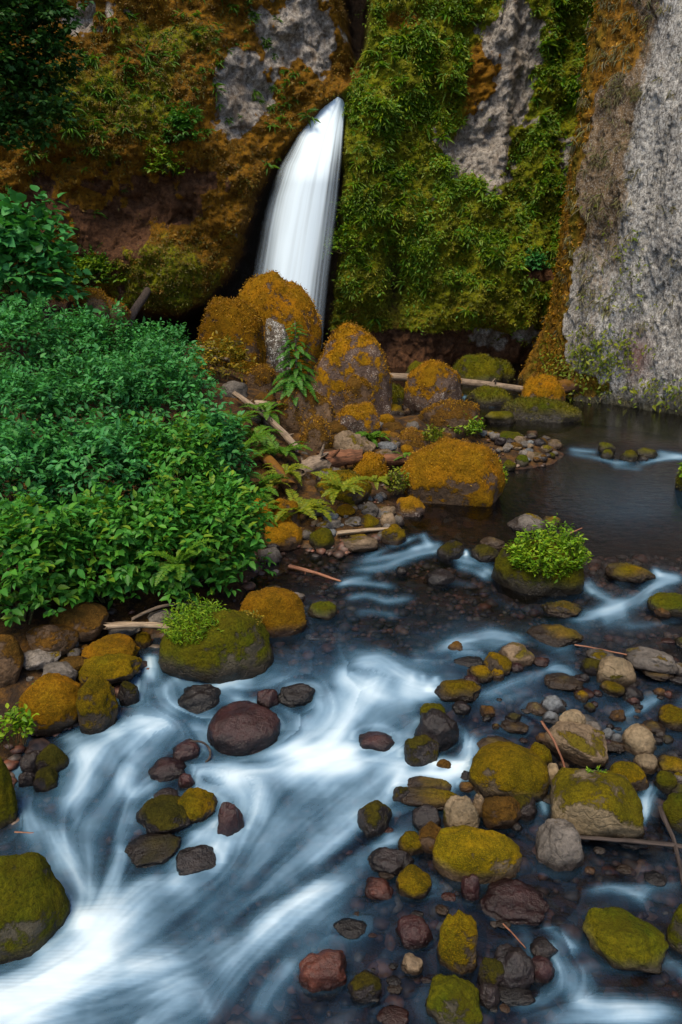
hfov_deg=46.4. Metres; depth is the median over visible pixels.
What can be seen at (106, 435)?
bush
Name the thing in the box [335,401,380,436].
rock
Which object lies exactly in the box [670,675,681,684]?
stone
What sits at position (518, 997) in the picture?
stone
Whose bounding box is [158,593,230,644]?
leafy plant
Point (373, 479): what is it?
fern
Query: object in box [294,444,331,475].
root wad
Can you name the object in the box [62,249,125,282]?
cliff shrub
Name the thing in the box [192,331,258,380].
yellow bush
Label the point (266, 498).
fern
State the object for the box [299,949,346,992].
rock
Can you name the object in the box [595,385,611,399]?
leafy plant
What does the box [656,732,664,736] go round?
stone
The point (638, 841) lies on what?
stick
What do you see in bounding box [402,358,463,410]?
boulder
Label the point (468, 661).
stone
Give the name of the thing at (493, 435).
stone
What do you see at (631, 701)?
stone
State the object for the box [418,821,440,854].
stone
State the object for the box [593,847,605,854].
stone
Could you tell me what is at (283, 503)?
boulder
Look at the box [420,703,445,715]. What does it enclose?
rock
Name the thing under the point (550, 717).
stone
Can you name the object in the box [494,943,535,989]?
rock
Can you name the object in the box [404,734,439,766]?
rock
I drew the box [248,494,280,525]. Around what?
fern
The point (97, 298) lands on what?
boulder
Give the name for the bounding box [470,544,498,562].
stone
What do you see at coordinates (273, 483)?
fern
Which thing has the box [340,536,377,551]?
stone
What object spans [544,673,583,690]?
rock
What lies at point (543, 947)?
stone
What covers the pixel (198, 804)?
rock
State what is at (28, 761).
stone
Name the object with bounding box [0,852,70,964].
boulder
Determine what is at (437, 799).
rock
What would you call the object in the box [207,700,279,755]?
boulder
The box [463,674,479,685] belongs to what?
stone
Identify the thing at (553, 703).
stone
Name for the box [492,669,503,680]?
stone
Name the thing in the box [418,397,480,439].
boulder
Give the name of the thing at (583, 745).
boulder
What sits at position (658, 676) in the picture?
stone
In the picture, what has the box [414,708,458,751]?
rock
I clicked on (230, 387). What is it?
rock
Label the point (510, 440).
stone
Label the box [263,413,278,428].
stone
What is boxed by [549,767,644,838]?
boulder
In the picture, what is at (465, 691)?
rock
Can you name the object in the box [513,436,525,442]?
stone
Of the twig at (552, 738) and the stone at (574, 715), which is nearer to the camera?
the twig at (552, 738)
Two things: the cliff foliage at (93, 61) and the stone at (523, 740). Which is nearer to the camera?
the stone at (523, 740)
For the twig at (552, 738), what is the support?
on the boulder at (583, 745)
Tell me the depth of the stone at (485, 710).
12.30 m
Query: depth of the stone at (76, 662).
12.72 m
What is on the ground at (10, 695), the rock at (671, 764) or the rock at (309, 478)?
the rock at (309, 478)
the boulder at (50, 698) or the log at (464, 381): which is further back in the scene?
the log at (464, 381)
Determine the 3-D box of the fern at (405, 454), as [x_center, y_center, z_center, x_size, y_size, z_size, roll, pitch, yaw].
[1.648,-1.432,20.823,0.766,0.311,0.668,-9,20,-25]
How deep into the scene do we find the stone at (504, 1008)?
8.24 m
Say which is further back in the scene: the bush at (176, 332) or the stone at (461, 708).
the bush at (176, 332)
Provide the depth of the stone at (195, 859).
9.93 m
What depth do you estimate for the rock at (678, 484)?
20.43 m
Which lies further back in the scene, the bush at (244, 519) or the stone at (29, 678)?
the bush at (244, 519)
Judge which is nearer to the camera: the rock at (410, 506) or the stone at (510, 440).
the rock at (410, 506)
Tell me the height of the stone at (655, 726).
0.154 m
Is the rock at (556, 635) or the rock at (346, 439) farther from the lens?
the rock at (346, 439)
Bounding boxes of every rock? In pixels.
[23,649,61,669]
[33,766,57,791]
[36,744,68,771]
[42,661,77,680]
[75,675,118,734]
[78,653,141,685]
[81,633,140,658]
[107,620,139,635]
[118,681,138,705]
[124,833,180,867]
[135,632,151,648]
[136,794,191,833]
[148,609,174,622]
[177,787,217,823]
[178,684,220,713]
[217,802,243,836]
[221,381,247,397]
[244,363,276,396]
[253,391,276,408]
[256,547,281,563]
[265,318,290,372]
[276,386,335,432]
[277,683,314,707]
[298,414,333,450]
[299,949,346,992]
[301,472,317,485]
[307,601,337,619]
[309,528,334,549]
[314,468,372,503]
[317,467,340,480]
[328,420,347,434]
[333,430,375,453]
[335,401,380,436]
[343,374,373,406]
[352,450,388,481]
[357,800,391,835]
[367,847,413,875]
[374,449,393,453]
[377,441,397,450]
[381,422,404,434]
[391,404,405,415]
[392,382,404,406]
[392,786,409,801]
[396,496,424,516]
[396,864,431,899]
[398,426,437,448]
[401,786,456,809]
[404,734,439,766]
[405,360,421,372]
[406,421,418,429]
[407,776,451,790]
[412,804,441,830]
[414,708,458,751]
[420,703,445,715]
[425,974,482,1023]
[434,679,480,702]
[436,432,451,439]
[437,909,477,974]
[443,795,479,827]
[477,736,511,748]
[480,878,548,925]
[482,796,520,828]
[484,411,515,423]
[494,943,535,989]
[496,358,515,381]
[507,513,545,532]
[513,794,537,820]
[526,624,583,646]
[530,742,551,766]
[535,818,583,871]
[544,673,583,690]
[580,658,599,675]
[582,906,668,973]
[585,721,601,730]
[586,648,613,659]
[596,655,635,686]
[605,562,655,582]
[608,761,648,790]
[622,723,656,755]
[623,646,678,673]
[657,754,681,774]
[658,704,681,731]
[663,792,681,832]
[665,904,681,953]
[673,466,681,490]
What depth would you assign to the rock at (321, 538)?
17.03 m
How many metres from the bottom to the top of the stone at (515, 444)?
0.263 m
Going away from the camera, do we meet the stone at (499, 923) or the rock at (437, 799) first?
the stone at (499, 923)
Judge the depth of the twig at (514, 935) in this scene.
9.02 m
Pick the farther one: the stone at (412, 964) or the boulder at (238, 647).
the boulder at (238, 647)
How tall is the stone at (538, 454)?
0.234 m
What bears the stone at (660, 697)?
on the stream water
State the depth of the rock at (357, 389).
26.30 m
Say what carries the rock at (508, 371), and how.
in the stream water
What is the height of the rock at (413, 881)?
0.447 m
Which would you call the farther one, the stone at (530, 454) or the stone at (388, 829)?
the stone at (530, 454)
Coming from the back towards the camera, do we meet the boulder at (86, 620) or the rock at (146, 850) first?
the boulder at (86, 620)
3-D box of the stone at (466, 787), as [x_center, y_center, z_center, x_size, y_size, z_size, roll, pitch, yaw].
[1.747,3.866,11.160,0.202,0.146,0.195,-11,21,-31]
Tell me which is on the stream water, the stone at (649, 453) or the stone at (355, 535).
the stone at (649, 453)
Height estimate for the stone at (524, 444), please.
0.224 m
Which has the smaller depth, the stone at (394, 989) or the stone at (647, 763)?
the stone at (394, 989)
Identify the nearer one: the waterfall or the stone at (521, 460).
the stone at (521, 460)
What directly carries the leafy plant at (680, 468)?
on the rock at (678, 484)
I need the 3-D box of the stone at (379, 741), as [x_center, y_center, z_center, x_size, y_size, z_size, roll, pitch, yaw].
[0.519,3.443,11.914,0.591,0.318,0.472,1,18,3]
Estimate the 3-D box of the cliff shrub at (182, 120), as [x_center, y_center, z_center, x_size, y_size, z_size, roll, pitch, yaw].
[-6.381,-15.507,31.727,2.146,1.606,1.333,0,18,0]
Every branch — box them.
[131,602,209,620]
[658,806,681,884]
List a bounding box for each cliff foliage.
[0,0,321,296]
[521,204,681,412]
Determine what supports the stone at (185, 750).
in the stream water
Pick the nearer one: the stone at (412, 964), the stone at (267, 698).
the stone at (412, 964)
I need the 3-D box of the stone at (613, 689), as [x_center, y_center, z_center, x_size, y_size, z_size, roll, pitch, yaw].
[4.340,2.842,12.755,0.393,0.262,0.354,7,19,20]
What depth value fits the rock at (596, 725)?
12.00 m
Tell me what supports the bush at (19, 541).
on the ground at (10, 695)
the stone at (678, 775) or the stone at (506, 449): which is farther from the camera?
the stone at (506, 449)
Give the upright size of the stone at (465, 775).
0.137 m
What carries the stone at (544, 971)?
in the stream water
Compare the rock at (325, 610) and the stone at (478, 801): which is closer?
the stone at (478, 801)
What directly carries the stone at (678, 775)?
on the gravel
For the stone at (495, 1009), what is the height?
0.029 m
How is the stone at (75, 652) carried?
on the stone at (76, 662)
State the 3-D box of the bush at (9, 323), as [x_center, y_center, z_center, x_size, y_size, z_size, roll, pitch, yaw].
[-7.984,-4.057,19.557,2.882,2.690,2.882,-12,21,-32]
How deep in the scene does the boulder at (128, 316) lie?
23.68 m
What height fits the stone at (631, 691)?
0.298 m
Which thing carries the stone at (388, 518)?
on the ground at (10, 695)
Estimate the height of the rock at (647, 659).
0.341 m
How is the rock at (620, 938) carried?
on the gravel
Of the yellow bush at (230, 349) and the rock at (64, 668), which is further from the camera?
the yellow bush at (230, 349)
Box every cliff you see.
[0,0,595,367]
[333,0,681,415]
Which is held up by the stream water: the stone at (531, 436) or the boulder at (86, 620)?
the stone at (531, 436)
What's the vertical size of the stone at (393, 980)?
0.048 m
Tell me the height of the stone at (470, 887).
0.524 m
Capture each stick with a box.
[189,740,211,762]
[288,564,341,581]
[580,835,681,848]
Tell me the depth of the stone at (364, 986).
8.35 m
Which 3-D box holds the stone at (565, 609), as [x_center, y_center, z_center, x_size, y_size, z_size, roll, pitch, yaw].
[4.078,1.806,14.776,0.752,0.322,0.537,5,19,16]
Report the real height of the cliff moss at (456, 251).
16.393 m
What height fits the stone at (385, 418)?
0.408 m
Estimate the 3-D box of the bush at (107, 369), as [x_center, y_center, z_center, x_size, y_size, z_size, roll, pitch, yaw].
[-5.623,-2.576,18.120,3.357,2.942,2.856,0,18,0]
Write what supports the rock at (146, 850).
in the stream water
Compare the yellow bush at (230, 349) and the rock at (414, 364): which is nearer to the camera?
the yellow bush at (230, 349)
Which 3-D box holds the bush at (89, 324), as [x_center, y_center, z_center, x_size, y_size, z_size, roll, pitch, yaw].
[-6.623,-4.304,20.803,3.092,2.529,2.799,0,18,0]
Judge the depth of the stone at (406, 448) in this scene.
21.57 m
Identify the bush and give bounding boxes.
[0,185,101,326]
[0,291,80,399]
[0,353,80,467]
[0,404,89,521]
[0,477,110,626]
[21,335,163,461]
[21,476,177,605]
[25,398,172,525]
[28,297,143,394]
[97,317,233,451]
[101,318,209,395]
[102,400,241,519]
[104,462,257,614]
[164,460,276,586]
[173,390,259,498]
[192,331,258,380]
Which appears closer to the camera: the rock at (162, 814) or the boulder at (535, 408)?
the rock at (162, 814)
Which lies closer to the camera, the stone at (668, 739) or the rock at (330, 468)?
the stone at (668, 739)
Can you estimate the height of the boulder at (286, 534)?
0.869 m
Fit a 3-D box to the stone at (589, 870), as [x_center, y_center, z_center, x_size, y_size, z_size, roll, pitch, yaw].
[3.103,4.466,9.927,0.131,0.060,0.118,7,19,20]
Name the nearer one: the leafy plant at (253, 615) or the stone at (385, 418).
the leafy plant at (253, 615)
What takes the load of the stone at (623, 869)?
on the stream water
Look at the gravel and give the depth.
13.66 m
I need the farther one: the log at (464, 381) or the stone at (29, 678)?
the log at (464, 381)
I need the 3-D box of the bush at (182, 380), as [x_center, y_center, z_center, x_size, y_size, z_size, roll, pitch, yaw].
[-4.282,-2.995,19.090,2.920,3.372,3.076,12,22,33]
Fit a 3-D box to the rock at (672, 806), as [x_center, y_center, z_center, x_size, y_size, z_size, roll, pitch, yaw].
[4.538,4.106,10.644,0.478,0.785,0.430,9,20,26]
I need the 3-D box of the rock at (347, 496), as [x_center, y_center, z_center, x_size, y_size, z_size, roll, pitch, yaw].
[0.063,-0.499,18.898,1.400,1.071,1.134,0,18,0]
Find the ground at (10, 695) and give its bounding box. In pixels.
[0,327,563,772]
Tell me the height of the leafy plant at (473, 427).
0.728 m
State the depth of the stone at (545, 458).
22.72 m
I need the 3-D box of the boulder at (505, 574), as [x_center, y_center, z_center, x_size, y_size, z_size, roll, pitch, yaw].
[3.903,1.301,15.833,1.806,1.655,1.325,5,19,14]
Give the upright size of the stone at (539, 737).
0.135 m
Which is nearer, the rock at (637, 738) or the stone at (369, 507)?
the rock at (637, 738)
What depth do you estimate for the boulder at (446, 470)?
19.19 m
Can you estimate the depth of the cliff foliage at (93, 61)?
31.51 m
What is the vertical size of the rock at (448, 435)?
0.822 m
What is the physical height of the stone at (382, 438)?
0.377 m
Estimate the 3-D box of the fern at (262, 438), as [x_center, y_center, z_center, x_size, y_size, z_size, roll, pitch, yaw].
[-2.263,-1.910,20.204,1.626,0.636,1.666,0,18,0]
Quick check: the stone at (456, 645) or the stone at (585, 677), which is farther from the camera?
the stone at (456, 645)
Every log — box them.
[103,621,168,629]
[127,287,150,326]
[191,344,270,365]
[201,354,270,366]
[232,390,300,451]
[257,449,297,492]
[316,449,362,468]
[353,454,408,466]
[390,373,523,392]
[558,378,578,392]
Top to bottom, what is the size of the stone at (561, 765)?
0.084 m
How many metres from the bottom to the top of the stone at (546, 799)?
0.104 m
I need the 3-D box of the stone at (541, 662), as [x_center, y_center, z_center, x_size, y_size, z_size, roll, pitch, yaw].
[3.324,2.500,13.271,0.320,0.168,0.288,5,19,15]
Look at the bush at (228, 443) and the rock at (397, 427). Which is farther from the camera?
the rock at (397, 427)
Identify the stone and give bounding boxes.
[18,771,34,787]
[20,750,40,772]
[26,676,33,680]
[59,655,83,670]
[67,648,80,655]
[148,757,185,781]
[153,787,177,797]
[172,738,199,761]
[176,845,215,875]
[178,773,194,787]
[251,413,261,422]
[257,689,278,707]
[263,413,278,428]
[265,543,279,549]
[294,592,304,600]
[302,529,311,539]
[316,519,340,528]
[320,506,331,516]
[323,513,338,519]
[330,529,335,536]
[333,918,366,938]
[336,504,355,516]
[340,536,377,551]
[345,516,360,526]
[347,969,381,1002]
[349,533,365,537]
[359,731,394,751]
[361,501,378,516]
[361,514,381,527]
[365,877,393,899]
[368,933,376,937]
[372,494,382,501]
[376,1005,408,1023]
[377,511,384,517]
[378,492,386,499]
[378,872,393,879]
[379,414,394,423]
[379,431,390,441]
[379,506,395,513]
[380,512,395,525]
[381,524,405,545]
[384,432,398,441]
[385,827,393,832]
[386,975,401,984]
[387,985,402,993]
[389,963,397,968]
[391,440,400,447]
[395,515,403,525]
[395,914,432,948]
[396,566,407,573]
[398,831,423,855]
[401,444,412,453]
[401,952,422,974]
[404,408,410,413]
[411,910,423,917]
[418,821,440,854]
[421,977,431,983]
[426,568,454,584]
[435,904,448,914]
[436,759,450,768]
[437,540,463,559]
[441,892,455,900]
[448,641,462,650]
[452,701,470,714]
[454,656,482,667]
[459,781,473,792]
[460,770,468,779]
[461,874,479,900]
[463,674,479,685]
[469,665,493,682]
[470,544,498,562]
[472,793,483,817]
[477,957,504,986]
[479,431,486,436]
[479,537,504,548]
[479,982,500,1009]
[480,705,495,716]
[482,715,491,721]
[483,652,511,675]
[489,432,499,440]
[490,921,497,927]
[490,1007,497,1012]
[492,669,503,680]
[492,723,499,728]
[494,437,506,445]
[496,920,510,928]
[498,642,534,666]
[498,987,535,1005]
[499,1003,509,1012]
[500,431,523,438]
[500,719,528,733]
[502,446,510,452]
[503,459,515,470]
[504,438,515,444]
[505,712,521,721]
[511,442,522,450]
[511,663,523,672]
[511,821,522,831]
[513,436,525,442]
[515,454,528,466]
[518,449,527,454]
[519,737,527,742]
[520,441,528,447]
[525,702,546,715]
[526,451,534,460]
[527,431,537,435]
[527,433,535,438]
[530,936,557,959]
[532,955,554,982]
[533,438,545,446]
[533,657,549,667]
[534,452,541,456]
[535,732,544,742]
[540,445,551,452]
[541,456,547,462]
[541,600,580,617]
[541,695,565,713]
[542,711,558,724]
[542,794,549,803]
[543,516,560,526]
[548,439,563,448]
[548,763,558,784]
[558,762,569,767]
[559,709,585,723]
[573,688,593,697]
[574,674,585,681]
[574,690,588,702]
[580,673,589,682]
[583,702,595,712]
[583,714,596,721]
[584,866,594,874]
[593,690,602,696]
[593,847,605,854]
[598,442,615,452]
[599,681,624,697]
[600,449,613,458]
[602,728,614,739]
[606,724,614,729]
[607,740,624,751]
[609,709,625,721]
[611,733,622,742]
[615,837,648,849]
[616,864,631,873]
[619,449,637,461]
[622,685,643,701]
[626,698,640,704]
[632,680,639,686]
[633,704,642,709]
[633,753,658,773]
[635,447,657,458]
[637,455,648,460]
[641,670,673,680]
[643,719,665,734]
[644,870,666,885]
[653,688,664,695]
[654,608,670,617]
[654,736,662,744]
[654,770,676,793]
[656,695,664,699]
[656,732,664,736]
[661,638,674,643]
[661,735,673,743]
[664,691,672,698]
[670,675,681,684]
[672,782,681,792]
[674,637,681,647]
[674,662,681,674]
[674,772,681,783]
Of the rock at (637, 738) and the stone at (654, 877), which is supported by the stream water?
the stone at (654, 877)
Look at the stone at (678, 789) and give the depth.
11.07 m
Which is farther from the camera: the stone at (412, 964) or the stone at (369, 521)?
the stone at (369, 521)
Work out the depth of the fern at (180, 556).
13.31 m
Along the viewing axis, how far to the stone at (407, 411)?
28.62 m
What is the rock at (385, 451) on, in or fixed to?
on the ground at (10, 695)
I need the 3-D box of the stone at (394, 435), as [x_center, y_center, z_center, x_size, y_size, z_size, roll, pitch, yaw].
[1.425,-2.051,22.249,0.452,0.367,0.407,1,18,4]
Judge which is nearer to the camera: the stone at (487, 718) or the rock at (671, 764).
the rock at (671, 764)
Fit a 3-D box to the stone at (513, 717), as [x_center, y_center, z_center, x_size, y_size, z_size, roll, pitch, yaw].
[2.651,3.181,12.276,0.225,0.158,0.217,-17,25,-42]
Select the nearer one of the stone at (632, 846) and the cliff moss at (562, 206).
the stone at (632, 846)
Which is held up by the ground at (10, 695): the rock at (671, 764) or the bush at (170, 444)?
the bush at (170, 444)
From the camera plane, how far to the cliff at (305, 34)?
35.08 m
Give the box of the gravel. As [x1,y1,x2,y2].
[3,416,545,824]
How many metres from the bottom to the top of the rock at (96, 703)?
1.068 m
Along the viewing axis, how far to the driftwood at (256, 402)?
22.23 m
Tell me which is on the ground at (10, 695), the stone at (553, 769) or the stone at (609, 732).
the stone at (553, 769)
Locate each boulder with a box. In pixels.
[0,634,23,687]
[0,757,17,828]
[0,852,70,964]
[18,673,80,736]
[26,623,78,655]
[49,602,108,641]
[70,294,131,335]
[74,287,111,329]
[158,609,273,683]
[196,295,268,374]
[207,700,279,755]
[237,269,322,375]
[239,586,305,637]
[251,498,272,537]
[264,517,302,550]
[269,498,300,526]
[313,320,392,414]
[398,435,507,506]
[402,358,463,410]
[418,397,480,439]
[432,825,521,883]
[452,352,504,382]
[465,384,512,406]
[468,741,549,801]
[491,538,584,595]
[501,395,582,422]
[520,373,565,401]
[543,721,608,767]
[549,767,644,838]
[647,591,681,616]
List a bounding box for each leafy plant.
[0,702,38,748]
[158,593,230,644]
[241,609,263,627]
[383,466,409,494]
[421,423,445,443]
[450,415,485,436]
[500,460,506,481]
[503,513,593,582]
[585,766,606,773]
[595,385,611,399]
[677,462,681,481]
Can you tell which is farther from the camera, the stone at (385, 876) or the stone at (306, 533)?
the stone at (306, 533)
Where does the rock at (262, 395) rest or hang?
on the ground at (10, 695)
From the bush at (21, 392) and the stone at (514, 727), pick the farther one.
the bush at (21, 392)
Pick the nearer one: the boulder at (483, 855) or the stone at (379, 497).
the boulder at (483, 855)
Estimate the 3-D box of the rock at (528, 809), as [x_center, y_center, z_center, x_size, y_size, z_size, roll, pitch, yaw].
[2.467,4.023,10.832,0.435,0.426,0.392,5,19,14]
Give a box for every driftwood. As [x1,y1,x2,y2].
[254,400,278,406]
[336,527,388,534]
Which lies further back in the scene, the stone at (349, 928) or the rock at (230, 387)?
the rock at (230, 387)
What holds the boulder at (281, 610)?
on the ground at (10, 695)
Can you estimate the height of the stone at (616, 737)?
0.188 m
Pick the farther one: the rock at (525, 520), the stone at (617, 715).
the rock at (525, 520)
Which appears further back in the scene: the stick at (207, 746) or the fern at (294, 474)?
the fern at (294, 474)
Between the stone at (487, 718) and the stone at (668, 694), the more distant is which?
the stone at (668, 694)
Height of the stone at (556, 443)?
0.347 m
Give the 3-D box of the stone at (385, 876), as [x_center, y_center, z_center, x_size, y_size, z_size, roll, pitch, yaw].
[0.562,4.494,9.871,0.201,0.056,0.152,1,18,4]
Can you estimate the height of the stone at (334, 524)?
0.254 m
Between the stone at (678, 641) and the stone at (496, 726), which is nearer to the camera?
the stone at (496, 726)
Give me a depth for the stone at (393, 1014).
8.14 m
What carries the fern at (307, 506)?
on the ground at (10, 695)
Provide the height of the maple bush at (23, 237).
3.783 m
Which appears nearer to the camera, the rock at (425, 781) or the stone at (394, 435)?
the rock at (425, 781)
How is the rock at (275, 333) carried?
on the ground at (10, 695)
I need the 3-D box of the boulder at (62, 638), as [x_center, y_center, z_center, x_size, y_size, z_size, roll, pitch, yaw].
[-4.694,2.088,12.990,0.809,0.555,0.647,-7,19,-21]
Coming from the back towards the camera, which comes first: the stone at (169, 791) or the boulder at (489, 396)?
the boulder at (489, 396)
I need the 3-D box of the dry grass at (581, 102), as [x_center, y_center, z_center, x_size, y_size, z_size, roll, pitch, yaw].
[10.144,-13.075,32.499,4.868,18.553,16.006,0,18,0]
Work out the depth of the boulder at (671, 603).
14.65 m
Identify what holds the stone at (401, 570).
in the stream water
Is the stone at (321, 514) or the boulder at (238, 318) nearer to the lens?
the stone at (321, 514)
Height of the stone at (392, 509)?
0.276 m
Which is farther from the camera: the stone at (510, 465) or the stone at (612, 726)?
the stone at (510, 465)
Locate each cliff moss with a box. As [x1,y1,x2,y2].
[0,0,352,317]
[328,0,592,346]
[519,0,646,397]
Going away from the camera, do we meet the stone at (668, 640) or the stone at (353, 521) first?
the stone at (668, 640)
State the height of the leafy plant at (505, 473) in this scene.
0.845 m
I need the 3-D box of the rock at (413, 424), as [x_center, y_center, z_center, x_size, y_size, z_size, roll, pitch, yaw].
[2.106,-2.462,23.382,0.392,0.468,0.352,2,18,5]
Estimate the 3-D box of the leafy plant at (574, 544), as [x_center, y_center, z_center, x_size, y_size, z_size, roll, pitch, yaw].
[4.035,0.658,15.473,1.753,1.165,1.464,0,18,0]
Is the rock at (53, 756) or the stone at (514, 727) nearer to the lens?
the rock at (53, 756)
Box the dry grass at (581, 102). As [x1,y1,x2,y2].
[518,0,681,405]
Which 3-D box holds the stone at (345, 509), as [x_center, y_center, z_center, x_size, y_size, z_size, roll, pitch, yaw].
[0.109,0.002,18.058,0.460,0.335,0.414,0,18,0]
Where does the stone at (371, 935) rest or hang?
on the stream water
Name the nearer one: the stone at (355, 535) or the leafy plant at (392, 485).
the stone at (355, 535)
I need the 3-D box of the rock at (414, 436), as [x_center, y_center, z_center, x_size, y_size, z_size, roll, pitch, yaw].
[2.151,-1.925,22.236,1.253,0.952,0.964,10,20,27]
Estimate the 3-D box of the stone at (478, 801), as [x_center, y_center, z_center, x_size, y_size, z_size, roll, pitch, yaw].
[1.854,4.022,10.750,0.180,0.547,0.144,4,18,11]
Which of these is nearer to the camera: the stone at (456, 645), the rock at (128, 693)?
the rock at (128, 693)
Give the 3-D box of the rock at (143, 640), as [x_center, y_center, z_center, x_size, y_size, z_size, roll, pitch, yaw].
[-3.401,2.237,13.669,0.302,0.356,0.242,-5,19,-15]
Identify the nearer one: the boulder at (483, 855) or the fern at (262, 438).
the boulder at (483, 855)
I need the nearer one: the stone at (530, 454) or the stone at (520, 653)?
the stone at (520, 653)
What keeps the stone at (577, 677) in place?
on the stream water
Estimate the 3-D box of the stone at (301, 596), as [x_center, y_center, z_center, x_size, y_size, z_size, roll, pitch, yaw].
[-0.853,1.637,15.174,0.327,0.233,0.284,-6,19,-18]
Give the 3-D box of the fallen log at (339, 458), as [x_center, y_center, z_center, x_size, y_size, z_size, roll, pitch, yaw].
[-0.039,-1.287,20.086,1.437,0.802,0.656,-11,21,-24]
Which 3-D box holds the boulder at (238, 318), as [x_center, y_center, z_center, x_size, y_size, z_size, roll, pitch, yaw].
[-3.948,-5.715,29.062,2.470,4.270,2.158,6,19,17]
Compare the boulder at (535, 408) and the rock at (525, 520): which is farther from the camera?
the boulder at (535, 408)
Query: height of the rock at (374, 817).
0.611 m
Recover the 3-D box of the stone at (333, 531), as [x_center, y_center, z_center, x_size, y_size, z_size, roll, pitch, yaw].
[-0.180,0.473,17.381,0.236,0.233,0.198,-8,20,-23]
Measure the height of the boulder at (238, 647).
1.452 m
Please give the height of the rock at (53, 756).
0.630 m
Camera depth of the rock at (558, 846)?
9.93 m
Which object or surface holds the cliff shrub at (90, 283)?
on the cliff at (305, 34)
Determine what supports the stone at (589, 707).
on the stream water
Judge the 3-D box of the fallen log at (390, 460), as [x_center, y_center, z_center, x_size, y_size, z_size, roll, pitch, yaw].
[1.039,-1.331,20.665,1.531,0.358,0.351,-3,18,-12]
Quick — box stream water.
[0,363,681,1023]
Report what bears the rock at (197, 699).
on the ground at (10, 695)
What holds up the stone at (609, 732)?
on the stream water
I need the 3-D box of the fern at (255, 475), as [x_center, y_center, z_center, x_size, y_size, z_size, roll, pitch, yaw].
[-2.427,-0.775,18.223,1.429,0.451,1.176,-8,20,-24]
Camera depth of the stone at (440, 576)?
15.81 m
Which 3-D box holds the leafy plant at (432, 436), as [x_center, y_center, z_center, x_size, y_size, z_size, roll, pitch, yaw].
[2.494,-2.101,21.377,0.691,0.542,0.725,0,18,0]
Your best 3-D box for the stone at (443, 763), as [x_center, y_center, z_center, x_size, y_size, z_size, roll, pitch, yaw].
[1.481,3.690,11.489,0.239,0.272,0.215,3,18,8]
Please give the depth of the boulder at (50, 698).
11.80 m
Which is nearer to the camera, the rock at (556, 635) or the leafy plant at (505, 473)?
the rock at (556, 635)
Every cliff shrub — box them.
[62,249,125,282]
[70,243,110,290]
[142,136,189,175]
[157,101,204,142]
[318,215,384,258]
[516,246,551,269]
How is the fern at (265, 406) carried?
on the ground at (10, 695)
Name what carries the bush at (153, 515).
on the ground at (10, 695)
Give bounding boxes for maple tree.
[0,0,94,158]
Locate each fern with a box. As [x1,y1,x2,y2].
[134,538,220,585]
[216,465,263,483]
[223,410,261,424]
[234,425,283,448]
[234,431,268,456]
[235,473,289,506]
[239,401,286,426]
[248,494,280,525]
[250,432,312,461]
[252,474,289,497]
[262,463,311,485]
[267,489,335,522]
[311,470,367,503]
[355,431,391,446]
[362,475,390,489]
[390,451,410,459]
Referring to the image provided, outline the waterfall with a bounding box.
[269,97,344,301]
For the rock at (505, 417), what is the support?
in the stream water
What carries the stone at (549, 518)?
on the stream water
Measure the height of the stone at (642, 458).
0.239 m
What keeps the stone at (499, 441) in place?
on the ground at (10, 695)
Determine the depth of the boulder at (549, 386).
29.95 m
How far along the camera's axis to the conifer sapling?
22.01 m
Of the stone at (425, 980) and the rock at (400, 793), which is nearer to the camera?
the stone at (425, 980)
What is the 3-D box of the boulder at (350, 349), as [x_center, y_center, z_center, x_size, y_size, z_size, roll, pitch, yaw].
[0.388,-4.159,28.468,3.003,5.332,2.424,0,18,1]
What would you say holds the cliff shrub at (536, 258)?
attached to the cliff at (305, 34)
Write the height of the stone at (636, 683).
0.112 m
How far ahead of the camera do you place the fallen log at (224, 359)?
27.94 m
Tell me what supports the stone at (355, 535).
on the ground at (10, 695)
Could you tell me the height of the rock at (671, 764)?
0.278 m
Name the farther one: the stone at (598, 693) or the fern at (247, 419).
the fern at (247, 419)
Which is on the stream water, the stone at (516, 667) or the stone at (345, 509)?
the stone at (516, 667)
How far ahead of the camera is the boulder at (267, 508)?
17.20 m
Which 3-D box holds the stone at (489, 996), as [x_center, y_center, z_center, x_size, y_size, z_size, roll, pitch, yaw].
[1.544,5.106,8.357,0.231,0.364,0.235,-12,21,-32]
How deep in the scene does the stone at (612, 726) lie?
12.10 m
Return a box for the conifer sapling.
[263,322,318,405]
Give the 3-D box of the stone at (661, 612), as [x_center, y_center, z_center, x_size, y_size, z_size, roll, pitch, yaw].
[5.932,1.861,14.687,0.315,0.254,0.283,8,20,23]
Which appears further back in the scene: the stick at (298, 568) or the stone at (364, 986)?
the stick at (298, 568)
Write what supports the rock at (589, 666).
on the gravel
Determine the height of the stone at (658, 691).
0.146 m
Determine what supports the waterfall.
attached to the cliff at (305, 34)
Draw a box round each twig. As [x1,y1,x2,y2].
[503,923,525,948]
[540,721,565,767]
[574,644,626,655]
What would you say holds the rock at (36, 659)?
on the ground at (10, 695)
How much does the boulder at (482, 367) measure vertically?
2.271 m
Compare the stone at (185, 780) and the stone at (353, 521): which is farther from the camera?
the stone at (353, 521)
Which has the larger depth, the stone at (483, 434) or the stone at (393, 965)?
the stone at (483, 434)
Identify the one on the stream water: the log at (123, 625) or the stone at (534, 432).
the stone at (534, 432)

